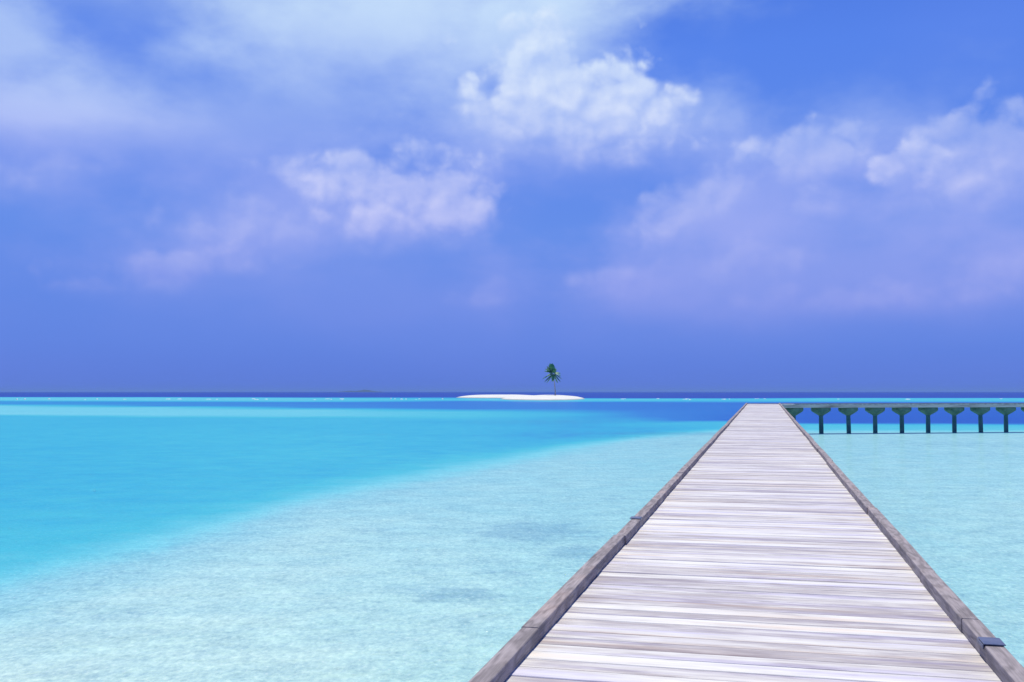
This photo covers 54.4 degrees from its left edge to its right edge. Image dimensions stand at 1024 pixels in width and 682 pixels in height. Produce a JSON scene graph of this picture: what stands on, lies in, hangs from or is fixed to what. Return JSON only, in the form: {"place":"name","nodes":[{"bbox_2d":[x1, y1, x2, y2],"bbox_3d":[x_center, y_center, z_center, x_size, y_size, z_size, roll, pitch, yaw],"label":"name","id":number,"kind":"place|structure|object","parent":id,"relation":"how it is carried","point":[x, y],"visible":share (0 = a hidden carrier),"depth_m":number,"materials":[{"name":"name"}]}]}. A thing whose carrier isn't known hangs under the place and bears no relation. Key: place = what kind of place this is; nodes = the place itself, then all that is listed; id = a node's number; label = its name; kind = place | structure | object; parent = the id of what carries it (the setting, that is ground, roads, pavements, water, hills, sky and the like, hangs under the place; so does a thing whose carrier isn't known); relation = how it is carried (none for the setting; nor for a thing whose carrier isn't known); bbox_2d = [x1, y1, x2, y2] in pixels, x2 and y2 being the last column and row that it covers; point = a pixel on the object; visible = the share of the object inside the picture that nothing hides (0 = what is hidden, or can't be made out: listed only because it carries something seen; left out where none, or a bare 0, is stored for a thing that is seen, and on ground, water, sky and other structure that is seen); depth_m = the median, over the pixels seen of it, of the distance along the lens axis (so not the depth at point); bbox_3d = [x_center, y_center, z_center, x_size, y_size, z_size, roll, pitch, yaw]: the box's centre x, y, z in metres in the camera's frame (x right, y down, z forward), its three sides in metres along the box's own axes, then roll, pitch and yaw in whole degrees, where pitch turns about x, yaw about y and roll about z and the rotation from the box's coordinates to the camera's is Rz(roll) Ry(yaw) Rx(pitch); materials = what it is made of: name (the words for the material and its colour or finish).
{"place":"outdoors","nodes":[
{"label":"outdoors","id":0,"kind":"place"},
{"bbox_2d":[341,390,377,391],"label":"distant island","id":1,"kind":"structure","parent":0,"point":[360,391],"depth_m":8895.92,"materials":[{"name":"blue"}]},
{"bbox_2d":[0,392,1023,681],"bbox_3d":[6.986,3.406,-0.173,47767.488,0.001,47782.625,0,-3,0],"label":"sea","id":2,"kind":"structure","parent":0,"point":[288,536],"depth_m":28.16,"materials":[{"name":"liquid"}]},
{"bbox_2d":[469,403,1023,681],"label":"boardwalk","id":3,"kind":"structure","parent":2,"relation":"in","point":[747,542],"depth_m":7.08,"materials":[{"name":"grey wood"}]},
{"bbox_2d":[748,403,1023,433],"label":"side pier","id":4,"kind":"structure","parent":2,"relation":"in","point":[821,410],"depth_m":82.20,"materials":[{"name":"grey wood"}]},
{"bbox_2d":[0,0,1023,391],"label":"sky","id":5,"kind":"structure","parent":0,"point":[196,195],"materials":[{"name":"blue"}]},
{"bbox_2d":[456,395,583,399],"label":"sand island","id":6,"kind":"structure","parent":0,"point":[535,397],"depth_m":443.25,"materials":[{"name":"white sand"}]},
{"bbox_2d":[543,363,560,394],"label":"palm tree","id":7,"kind":"object","parent":6,"relation":"on","point":[551,369],"visible":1,"depth_m":479.26,"materials":[{"name":"green plant"}]}
]}

